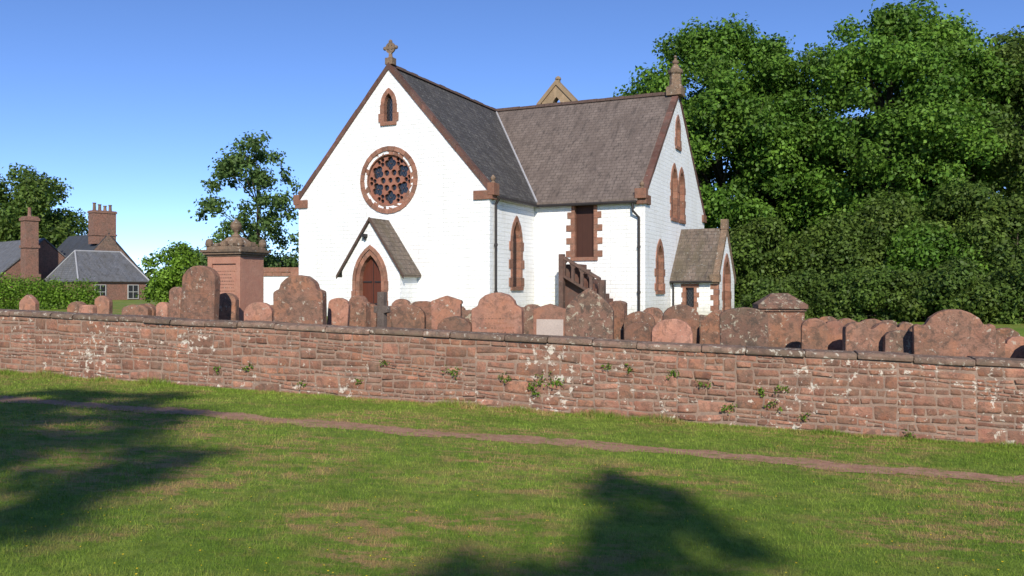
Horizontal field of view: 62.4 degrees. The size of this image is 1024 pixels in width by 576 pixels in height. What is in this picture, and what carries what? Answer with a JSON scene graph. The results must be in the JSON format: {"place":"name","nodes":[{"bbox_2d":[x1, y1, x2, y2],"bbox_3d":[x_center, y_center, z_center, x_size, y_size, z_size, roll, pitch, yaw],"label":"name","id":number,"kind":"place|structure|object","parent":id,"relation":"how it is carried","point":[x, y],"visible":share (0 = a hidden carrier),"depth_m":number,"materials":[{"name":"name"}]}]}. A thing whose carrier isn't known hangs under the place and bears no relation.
{"place":"outdoors","nodes":[
{"label":"outdoors","id":0,"kind":"place"},
{"bbox_2d":[0,296,1023,575],"bbox_3d":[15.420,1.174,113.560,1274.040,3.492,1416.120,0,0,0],"label":"ground","id":1,"kind":"structure","parent":0,"point":[460,504],"depth_m":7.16,"materials":[{"name":"green plant"}]},
{"bbox_2d":[19,295,38,309],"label":"gravestone","id":2,"kind":"object","parent":1,"relation":"on","point":[28,302],"visible":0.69,"depth_m":23.28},
{"bbox_2d":[0,163,87,247],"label":"oak tree","id":3,"kind":"object","parent":1,"relation":"on","point":[40,198],"visible":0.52,"depth_m":102.48,"materials":[{"name":"green plant"}]},
{"bbox_2d":[0,272,103,309],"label":"hedge","id":4,"kind":"object","parent":1,"relation":"on","point":[51,296],"visible":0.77,"depth_m":43.58,"materials":[{"name":"green plant"}]},
{"bbox_2d":[0,202,149,299],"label":"cottage","id":5,"kind":"structure","parent":1,"relation":"on","point":[100,254],"depth_m":78.99,"materials":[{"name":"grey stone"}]},
{"bbox_2d":[94,285,105,295],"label":"window","id":6,"kind":"structure","parent":5,"relation":"in","point":[102,288],"depth_m":76.45,"materials":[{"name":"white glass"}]},
{"bbox_2d":[127,285,138,298],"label":"window","id":7,"kind":"structure","parent":5,"relation":"in","point":[132,290],"depth_m":78.55,"materials":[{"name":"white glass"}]},
{"bbox_2d":[67,301,86,312],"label":"gravestone","id":8,"kind":"object","parent":1,"relation":"on","point":[73,306],"visible":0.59,"depth_m":22.01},
{"bbox_2d":[79,305,96,312],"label":"gravestone","id":9,"kind":"object","parent":1,"relation":"on","point":[87,308],"visible":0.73,"depth_m":19.42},
{"bbox_2d":[94,296,112,313],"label":"gravestone","id":10,"kind":"object","parent":1,"relation":"on","point":[104,304],"visible":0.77,"depth_m":21.88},
{"bbox_2d":[122,305,151,315],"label":"gravestone","id":11,"kind":"object","parent":1,"relation":"on","point":[136,310],"visible":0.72,"depth_m":19.19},
{"bbox_2d":[139,303,155,315],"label":"gravestone","id":12,"kind":"object","parent":1,"relation":"on","point":[152,306],"visible":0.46,"depth_m":21.05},
{"bbox_2d":[156,302,168,316],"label":"gravestone","id":13,"kind":"object","parent":1,"relation":"on","point":[162,309],"visible":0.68,"depth_m":20.51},
{"bbox_2d":[135,240,203,303],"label":"shrub","id":14,"kind":"object","parent":1,"relation":"on","point":[177,259],"visible":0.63,"depth_m":51.03,"materials":[{"name":"green plant"}]},
{"bbox_2d":[168,287,181,317],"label":"gravestone","id":15,"kind":"object","parent":1,"relation":"on","point":[175,295],"visible":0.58,"depth_m":18.85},
{"bbox_2d":[181,265,219,319],"bbox_3d":[-6.487,0.530,17.588,0.851,1.998,0.181,3,1,21],"label":"gravestone","id":16,"kind":"object","parent":1,"relation":"on","point":[200,299],"visible":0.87,"depth_m":17.48,"materials":[{"name":"stone"}]},
{"bbox_2d":[138,253,296,292],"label":"woodland","id":17,"kind":"object","parent":1,"relation":"on","point":[149,273],"visible":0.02,"depth_m":144.43,"materials":[{"name":"green plant"}]},
{"bbox_2d":[179,248,267,286],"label":"shrub","id":18,"kind":"object","parent":1,"relation":"on","point":[183,272],"visible":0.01,"depth_m":48.72,"materials":[{"name":"green plant"}]},
{"bbox_2d":[219,293,238,320],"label":"gravestone","id":19,"kind":"object","parent":1,"relation":"on","point":[229,306],"visible":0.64,"depth_m":18.36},
{"bbox_2d":[200,219,270,320],"bbox_3d":[-6.390,-0.041,19.600,1.206,3.121,1.026,0,0,24],"label":"monument","id":20,"kind":"object","parent":1,"relation":"on","point":[236,261],"visible":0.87,"depth_m":19.29,"materials":[{"name":"stone"}]},
{"bbox_2d":[188,129,302,272],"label":"ash tree","id":21,"kind":"object","parent":1,"relation":"on","point":[233,165],"visible":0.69,"depth_m":43.96,"materials":[{"name":"green plant"}]},
{"bbox_2d":[244,302,273,320],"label":"gravestone","id":22,"kind":"object","parent":1,"relation":"on","point":[259,311],"visible":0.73,"depth_m":17.50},
{"bbox_2d":[264,267,298,304],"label":"outbuilding","id":23,"kind":"structure","parent":1,"relation":"on","point":[275,278],"depth_m":37.00,"materials":[{"name":"paint"}]},
{"bbox_2d":[274,248,298,272],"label":"shrub","id":24,"kind":"object","parent":1,"relation":"on","point":[282,264],"visible":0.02,"depth_m":51.38,"materials":[{"name":"green plant"}]},
{"bbox_2d":[273,275,326,324],"bbox_3d":[-4.164,0.681,16.635,1.043,1.869,0.216,0,2,12],"label":"gravestone","id":25,"kind":"object","parent":1,"relation":"on","point":[299,298],"visible":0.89,"depth_m":16.51,"materials":[{"name":"stone"}]},
{"bbox_2d":[327,298,350,325],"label":"gravestone","id":26,"kind":"object","parent":1,"relation":"on","point":[338,311],"visible":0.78,"depth_m":17.20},
{"bbox_2d":[349,296,370,326],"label":"gravestone","id":27,"kind":"object","parent":1,"relation":"on","point":[360,311],"visible":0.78,"depth_m":18.44,"materials":[{"name":"stone"}]},
{"bbox_2d":[371,304,376,326],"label":"gravestone","id":28,"kind":"object","parent":1,"relation":"on","point":[373,319],"visible":0.16,"depth_m":20.41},
{"bbox_2d":[374,292,390,326],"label":"cross gravestone","id":29,"kind":"object","parent":1,"relation":"on","point":[382,309],"visible":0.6,"depth_m":16.34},
{"bbox_2d":[387,311,392,326],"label":"gravestone","id":30,"kind":"object","parent":1,"relation":"on","point":[389,319],"visible":0.09,"depth_m":17.72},
{"bbox_2d":[392,299,410,306],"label":"gravestone","id":31,"kind":"object","parent":1,"relation":"on","point":[399,302],"visible":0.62,"depth_m":20.30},
{"bbox_2d":[391,305,425,328],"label":"gravestone","id":32,"kind":"object","parent":1,"relation":"on","point":[408,316],"visible":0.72,"depth_m":17.07,"materials":[{"name":"stone"}]},
{"bbox_2d":[409,301,431,328],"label":"gravestone","id":33,"kind":"object","parent":1,"relation":"on","point":[425,306],"visible":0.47,"depth_m":19.13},
{"bbox_2d":[431,296,462,328],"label":"gravestone","id":34,"kind":"object","parent":1,"relation":"on","point":[445,307],"visible":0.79,"depth_m":17.04,"materials":[{"name":"stone"}]},
{"bbox_2d":[437,316,471,330],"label":"gravestone","id":35,"kind":"object","parent":1,"relation":"on","point":[458,323],"visible":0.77,"depth_m":15.49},
{"bbox_2d":[462,310,471,322],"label":"gravestone","id":36,"kind":"object","parent":1,"relation":"on","point":[467,314],"visible":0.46,"depth_m":18.48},
{"bbox_2d":[471,292,523,333],"bbox_3d":[-0.255,0.915,15.486,0.944,1.670,0.211,-1,2,12],"label":"gravestone","id":37,"kind":"object","parent":1,"relation":"on","point":[498,312],"visible":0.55,"depth_m":15.37,"materials":[{"name":"stone"}]},
{"bbox_2d":[6,413,1003,575],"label":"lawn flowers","id":38,"kind":"object","parent":1,"relation":"on","point":[435,525],"visible":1,"depth_m":5.96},
{"bbox_2d":[0,309,1023,446],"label":"boundary wall","id":39,"kind":"structure","parent":1,"relation":"on","point":[973,399],"depth_m":14.02,"materials":[{"name":"stone"}]},
{"bbox_2d":[442,365,461,379],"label":"wall fern","id":40,"kind":"object","parent":39,"relation":"attached to","point":[451,372],"depth_m":14.41,"materials":[{"name":"green plant"}]},
{"bbox_2d":[498,373,511,383],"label":"wall fern","id":41,"kind":"object","parent":39,"relation":"attached to","point":[507,379],"depth_m":14.16,"materials":[{"name":"green plant"}]},
{"bbox_2d":[527,379,536,390],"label":"wall fern","id":42,"kind":"object","parent":39,"relation":"attached to","point":[530,387],"depth_m":14.05,"materials":[{"name":"green plant"}]},
{"bbox_2d":[531,390,540,396],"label":"wall fern","id":43,"kind":"object","parent":39,"relation":"attached to","point":[535,393],"depth_m":14.05,"materials":[{"name":"green plant"}]},
{"bbox_2d":[535,370,556,387],"bbox_3d":[0.553,1.511,13.992,0.385,0.312,0.244,0,0,0],"label":"wall fern","id":44,"kind":"object","parent":39,"relation":"attached to","point":[544,379],"depth_m":13.98,"materials":[{"name":"green plant"}]},
{"bbox_2d":[552,378,565,385],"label":"wall fern","id":45,"kind":"object","parent":39,"relation":"attached to","point":[560,383],"depth_m":13.95,"materials":[{"name":"green plant"}]},
{"bbox_2d":[601,363,613,369],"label":"wall fern","id":46,"kind":"object","parent":39,"relation":"attached to","point":[609,365],"depth_m":13.73,"materials":[{"name":"green plant"}]},
{"bbox_2d":[624,363,633,373],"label":"wall fern","id":47,"kind":"object","parent":39,"relation":"attached to","point":[629,369],"depth_m":13.66,"materials":[{"name":"green plant"}]},
{"bbox_2d":[666,369,678,379],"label":"wall fern","id":48,"kind":"object","parent":39,"relation":"attached to","point":[672,372],"depth_m":13.47,"materials":[{"name":"green plant"}]},
{"bbox_2d":[695,379,710,388],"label":"wall fern","id":49,"kind":"object","parent":39,"relation":"attached to","point":[700,383],"depth_m":13.31,"materials":[{"name":"green plant"}]},
{"bbox_2d":[719,403,737,413],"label":"wall fern","id":50,"kind":"object","parent":39,"relation":"attached to","point":[726,408],"depth_m":13.22,"materials":[{"name":"green plant"}]},
{"bbox_2d":[757,387,764,396],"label":"wall fern","id":51,"kind":"object","parent":39,"relation":"attached to","point":[761,391],"depth_m":13.12,"materials":[{"name":"green plant"}]},
{"bbox_2d":[764,399,782,412],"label":"wall fern","id":52,"kind":"object","parent":39,"relation":"attached to","point":[769,403],"depth_m":13.07,"materials":[{"name":"green plant"}]},
{"bbox_2d":[773,384,788,393],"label":"wall fern","id":53,"kind":"object","parent":39,"relation":"attached to","point":[786,387],"depth_m":13.04,"materials":[{"name":"green plant"}]},
{"bbox_2d":[799,411,810,421],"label":"wall fern","id":54,"kind":"object","parent":39,"relation":"attached to","point":[804,417],"depth_m":12.96,"materials":[{"name":"green plant"}]},
{"bbox_2d":[901,429,915,438],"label":"wall fern","id":55,"kind":"object","parent":39,"relation":"attached to","point":[910,433],"depth_m":12.57,"materials":[{"name":"green plant"}]},
{"bbox_2d":[293,39,735,315],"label":"church","id":56,"kind":"structure","parent":1,"relation":"on","point":[416,187],"depth_m":32.63,"materials":[{"name":"paint"}]},
{"bbox_2d":[378,88,398,125],"bbox_3d":[-4.608,-6.815,31.852,0.881,1.410,0.270,0,0,25],"label":"window","id":57,"kind":"structure","parent":56,"relation":"in","point":[388,115],"depth_m":31.86,"materials":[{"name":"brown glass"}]},
{"bbox_2d":[360,146,417,213],"bbox_3d":[-4.592,-4.060,31.864,2.540,2.540,0.290,0,0,25],"label":"rose window","id":58,"kind":"structure","parent":56,"relation":"in","point":[389,180],"depth_m":31.92,"materials":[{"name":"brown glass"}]},
{"bbox_2d":[509,216,524,289],"bbox_3d":[0.107,-1.326,32.091,0.270,2.832,1.345,0,0,25],"label":"window","id":59,"kind":"structure","parent":56,"relation":"in","point":[516,247],"depth_m":32.37,"materials":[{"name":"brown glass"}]},
{"bbox_2d":[566,205,602,260],"bbox_3d":[2.822,-2.234,32.800,1.487,2.348,0.270,0,0,25],"label":"door","id":60,"kind":"structure","parent":56,"relation":"in","point":[584,241],"depth_m":32.87,"materials":[{"name":"red stone"}]},
{"bbox_2d":[654,239,664,293],"bbox_3d":[5.797,-0.860,33.589,0.270,2.200,1.520,0,0,25],"label":"window","id":61,"kind":"structure","parent":56,"relation":"in","point":[659,272],"depth_m":33.94,"materials":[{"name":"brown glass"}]},
{"bbox_2d":[670,163,678,221],"bbox_3d":[6.774,-4.041,35.683,0.270,2.463,1.400,0,0,25],"label":"window","id":62,"kind":"structure","parent":56,"relation":"in","point":[674,186],"depth_m":36.02,"materials":[{"name":"brown stone"}]},
{"bbox_2d":[675,114,681,150],"bbox_3d":[7.046,-6.670,36.267,0.270,1.520,1.093,0,0,25],"label":"window","id":63,"kind":"structure","parent":56,"relation":"in","point":[678,143],"depth_m":36.39,"materials":[{"name":"brown stone"}]},
{"bbox_2d":[678,167,685,223],"bbox_3d":[7.310,-4.041,36.832,0.270,2.463,1.405,0,0,25],"label":"window","id":64,"kind":"structure","parent":56,"relation":"in","point":[681,179],"depth_m":37.19,"materials":[{"name":"brown stone"}]},
{"bbox_2d":[523,304,539,333],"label":"gravestone","id":65,"kind":"object","parent":1,"relation":"on","point":[528,318],"visible":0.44,"depth_m":17.22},
{"bbox_2d":[532,304,565,335],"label":"gravestone","id":66,"kind":"object","parent":1,"relation":"on","point":[548,319],"visible":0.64,"depth_m":15.54,"materials":[{"name":"stone"}]},
{"bbox_2d":[565,288,613,338],"bbox_3d":[1.417,0.895,15.530,0.886,1.789,0.220,0,-1,12],"label":"gravestone","id":67,"kind":"object","parent":1,"relation":"on","point":[589,312],"visible":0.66,"depth_m":15.43,"materials":[{"name":"stone"}]},
{"bbox_2d":[609,301,626,339],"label":"gravestone","id":68,"kind":"object","parent":1,"relation":"on","point":[620,310],"visible":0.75,"depth_m":16.64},
{"bbox_2d":[624,322,652,340],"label":"gravestone","id":69,"kind":"object","parent":1,"relation":"on","point":[640,331],"visible":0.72,"depth_m":15.03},
{"bbox_2d":[624,311,654,330],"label":"gravestone","id":70,"kind":"object","parent":1,"relation":"on","point":[640,316],"visible":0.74,"depth_m":16.20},
{"bbox_2d":[644,307,662,324],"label":"gravestone","id":71,"kind":"object","parent":1,"relation":"on","point":[656,313],"visible":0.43,"depth_m":19.67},
{"bbox_2d":[613,84,724,228],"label":"sycamore tree","id":72,"kind":"object","parent":1,"relation":"on","point":[709,173],"depth_m":54.95,"materials":[{"name":"green plant"}]},
{"bbox_2d":[652,319,692,342],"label":"gravestone","id":73,"kind":"object","parent":1,"relation":"on","point":[673,330],"visible":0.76,"depth_m":14.81,"materials":[{"name":"stone"}]},
{"bbox_2d":[662,304,699,343],"bbox_3d":[3.381,1.035,16.922,0.720,1.414,0.181,-1,1,6],"label":"gravestone","id":74,"kind":"object","parent":1,"relation":"on","point":[688,315],"visible":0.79,"depth_m":16.81,"materials":[{"name":"stone"}]},
{"bbox_2d":[699,315,706,324],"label":"gravestone","id":75,"kind":"object","parent":1,"relation":"on","point":[702,317],"visible":0.16,"depth_m":18.00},
{"bbox_2d":[699,312,720,343],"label":"gravestone","id":76,"kind":"object","parent":1,"relation":"on","point":[710,329],"visible":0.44,"depth_m":16.44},
{"bbox_2d":[625,11,849,248],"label":"sycamore tree","id":77,"kind":"object","parent":1,"relation":"on","point":[727,106],"visible":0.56,"depth_m":47.88,"materials":[{"name":"green plant"}]},
{"bbox_2d":[719,307,767,351],"bbox_3d":[4.026,1.107,14.675,0.806,1.550,0.198,-1,1,13],"label":"gravestone","id":78,"kind":"object","parent":1,"relation":"on","point":[745,326],"visible":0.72,"depth_m":14.57,"materials":[{"name":"stone"}]},
{"bbox_2d":[729,210,808,307],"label":"shrub","id":79,"kind":"object","parent":1,"relation":"on","point":[747,255],"visible":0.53,"depth_m":43.65,"materials":[{"name":"green plant"}]},
{"bbox_2d":[735,275,813,319],"bbox_3d":[8.901,0.626,28.995,2.576,2.249,2.750,0,0,0],"label":"shrub","id":80,"kind":"object","parent":1,"relation":"on","point":[767,286],"visible":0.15,"depth_m":28.56,"materials":[{"name":"green plant"}]},
{"bbox_2d":[752,293,807,347],"bbox_3d":[5.154,0.975,16.302,0.912,1.753,0.800,0,0,8],"label":"pedestal tomb","id":81,"kind":"object","parent":1,"relation":"on","point":[785,312],"visible":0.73,"depth_m":15.98,"materials":[{"name":"stone"}]},
{"bbox_2d":[755,237,841,279],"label":"shrub","id":82,"kind":"object","parent":1,"relation":"on","point":[772,254],"visible":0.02,"depth_m":45.11,"materials":[{"name":"green plant"}]},
{"bbox_2d":[726,114,881,234],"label":"beech tree","id":83,"kind":"object","parent":1,"relation":"on","point":[770,200],"visible":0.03,"depth_m":55.31,"materials":[{"name":"green plant"}]},
{"bbox_2d":[776,267,838,318],"bbox_3d":[10.540,0.566,30.043,2.966,2.654,3.124,0,0,0],"label":"shrub","id":84,"kind":"object","parent":1,"relation":"on","point":[800,282],"visible":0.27,"depth_m":29.52,"materials":[{"name":"green plant"}]},
{"bbox_2d":[801,318,827,349],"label":"gravestone","id":85,"kind":"object","parent":1,"relation":"on","point":[814,333],"visible":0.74,"depth_m":15.00,"materials":[{"name":"stone"}]},
{"bbox_2d":[819,316,836,320],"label":"gravestone","id":86,"kind":"object","parent":1,"relation":"on","point":[829,318],"visible":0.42,"depth_m":21.00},
{"bbox_2d":[826,320,843,349],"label":"gravestone","id":87,"kind":"object","parent":1,"relation":"on","point":[835,328],"visible":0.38,"depth_m":15.14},
{"bbox_2d":[773,210,898,279],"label":"shrub","id":88,"kind":"object","parent":1,"relation":"on","point":[848,245],"visible":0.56,"depth_m":41.45,"materials":[{"name":"green plant"}]},
{"bbox_2d":[837,318,855,324],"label":"gravestone","id":89,"kind":"object","parent":1,"relation":"on","point":[844,321],"visible":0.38,"depth_m":19.41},
{"bbox_2d":[802,267,892,320],"bbox_3d":[11.536,0.532,29.073,3.109,2.480,3.310,0,0,0],"label":"shrub","id":90,"kind":"object","parent":1,"relation":"on","point":[834,306],"visible":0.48,"depth_m":28.35,"materials":[{"name":"green plant"}]},
{"bbox_2d":[842,322,897,351],"bbox_3d":[6.105,1.256,14.431,0.872,1.360,0.218,1,-1,6],"label":"gravestone","id":91,"kind":"object","parent":1,"relation":"on","point":[859,336],"visible":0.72,"depth_m":14.35,"materials":[{"name":"stone"}]},
{"bbox_2d":[860,319,881,327],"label":"gravestone","id":92,"kind":"object","parent":1,"relation":"on","point":[869,323],"visible":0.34,"depth_m":17.38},
{"bbox_2d":[834,264,939,321],"bbox_3d":[12.439,0.427,27.979,3.235,2.520,2.883,0,0,0],"label":"shrub","id":93,"kind":"object","parent":1,"relation":"on","point":[876,283],"visible":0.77,"depth_m":27.49,"materials":[{"name":"green plant"}]},
{"bbox_2d":[881,320,896,326],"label":"gravestone","id":94,"kind":"object","parent":1,"relation":"on","point":[892,322],"visible":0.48,"depth_m":20.75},
{"bbox_2d":[832,187,948,270],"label":"shrub","id":95,"kind":"object","parent":1,"relation":"on","point":[890,211],"visible":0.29,"depth_m":42.29,"materials":[{"name":"green plant"}]},
{"bbox_2d":[764,0,1023,239],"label":"sycamore tree","id":96,"kind":"object","parent":1,"relation":"on","point":[928,60],"visible":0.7,"depth_m":45.48,"materials":[{"name":"green plant"}]},
{"bbox_2d":[883,330,911,353],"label":"gravestone","id":97,"kind":"object","parent":1,"relation":"on","point":[897,340],"visible":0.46,"depth_m":14.04,"materials":[{"name":"stone"}]},
{"bbox_2d":[897,322,912,330],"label":"gravestone","id":98,"kind":"object","parent":1,"relation":"on","point":[903,325],"visible":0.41,"depth_m":19.19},
{"bbox_2d":[835,88,992,188],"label":"beech tree","id":99,"kind":"object","parent":1,"relation":"on","point":[866,106],"depth_m":64.05,"materials":[{"name":"green plant"}]},
{"bbox_2d":[891,268,938,321],"bbox_3d":[13.673,0.557,28.391,2.996,2.445,2.544,0,0,0],"label":"shrub","id":100,"kind":"object","parent":1,"relation":"on","point":[921,319],"visible":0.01,"depth_m":28.05,"materials":[{"name":"green plant"}]},
{"bbox_2d":[868,217,991,280],"bbox_3d":[20.025,-0.896,41.021,5.659,4.983,6.316,0,0,0],"label":"shrub","id":101,"kind":"object","parent":1,"relation":"on","point":[921,251],"visible":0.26,"depth_m":39.83,"materials":[{"name":"green plant"}]},
{"bbox_2d":[864,98,1023,197],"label":"beech tree","id":102,"kind":"object","parent":1,"relation":"on","point":[1016,187],"visible":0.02,"depth_m":55.79,"materials":[{"name":"green plant"}]},
{"bbox_2d":[912,309,995,356],"bbox_3d":[7.096,1.168,13.595,1.189,1.655,0.201,-1,2,19],"label":"gravestone","id":103,"kind":"object","parent":1,"relation":"on","point":[955,332],"visible":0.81,"depth_m":13.48,"materials":[{"name":"stone"}]},
{"bbox_2d":[904,176,1023,272],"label":"shrub","id":104,"kind":"object","parent":1,"relation":"on","point":[962,201],"visible":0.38,"depth_m":40.76,"materials":[{"name":"green plant"}]},
{"bbox_2d":[914,256,1017,323],"bbox_3d":[14.372,0.329,26.930,2.842,2.709,3.221,0,0,25],"label":"shrub","id":105,"kind":"object","parent":1,"relation":"on","point":[947,288],"visible":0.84,"depth_m":26.21,"materials":[{"name":"green plant"}]},
{"bbox_2d":[946,191,1023,274],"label":"shrub","id":106,"kind":"object","parent":1,"relation":"on","point":[997,258],"visible":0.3,"depth_m":39.11,"materials":[{"name":"green plant"}]},
{"bbox_2d":[949,25,1023,222],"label":"beech tree","id":107,"kind":"object","parent":1,"relation":"on","point":[1015,45],"visible":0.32,"depth_m":44.92,"materials":[{"name":"green plant"}]},
{"bbox_2d":[968,267,1023,323],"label":"shrub","id":108,"kind":"object","parent":1,"relation":"on","point":[984,279],"visible":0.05,"depth_m":27.13,"materials":[{"name":"green plant"}]},
{"bbox_2d":[976,260,1023,324],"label":"shrub","id":109,"kind":"object","parent":1,"relation":"on","point":[1011,281],"visible":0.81,"depth_m":25.71,"materials":[{"name":"green plant"}]},
{"bbox_2d":[996,335,1004,357],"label":"gravestone","id":110,"kind":"object","parent":1,"relation":"on","point":[1000,346],"visible":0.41,"depth_m":14.13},
{"bbox_2d":[996,327,1019,338],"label":"gravestone","id":111,"kind":"object","parent":1,"relation":"on","point":[1005,333],"visible":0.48,"depth_m":17.84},
{"bbox_2d":[1005,336,1023,357],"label":"gravestone","id":112,"kind":"object","parent":1,"relation":"on","point":[1014,346],"visible":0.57,"depth_m":14.37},
{"bbox_2d":[0,396,1023,483],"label":"path","id":113,"kind":"structure","parent":0,"point":[818,464],"depth_m":10.67,"materials":[{"name":"soil"}]},
{"bbox_2d":[0,0,1023,275],"label":"sky","id":114,"kind":"structure","parent":0,"point":[131,103],"materials":[{"name":"blue"}]}
]}

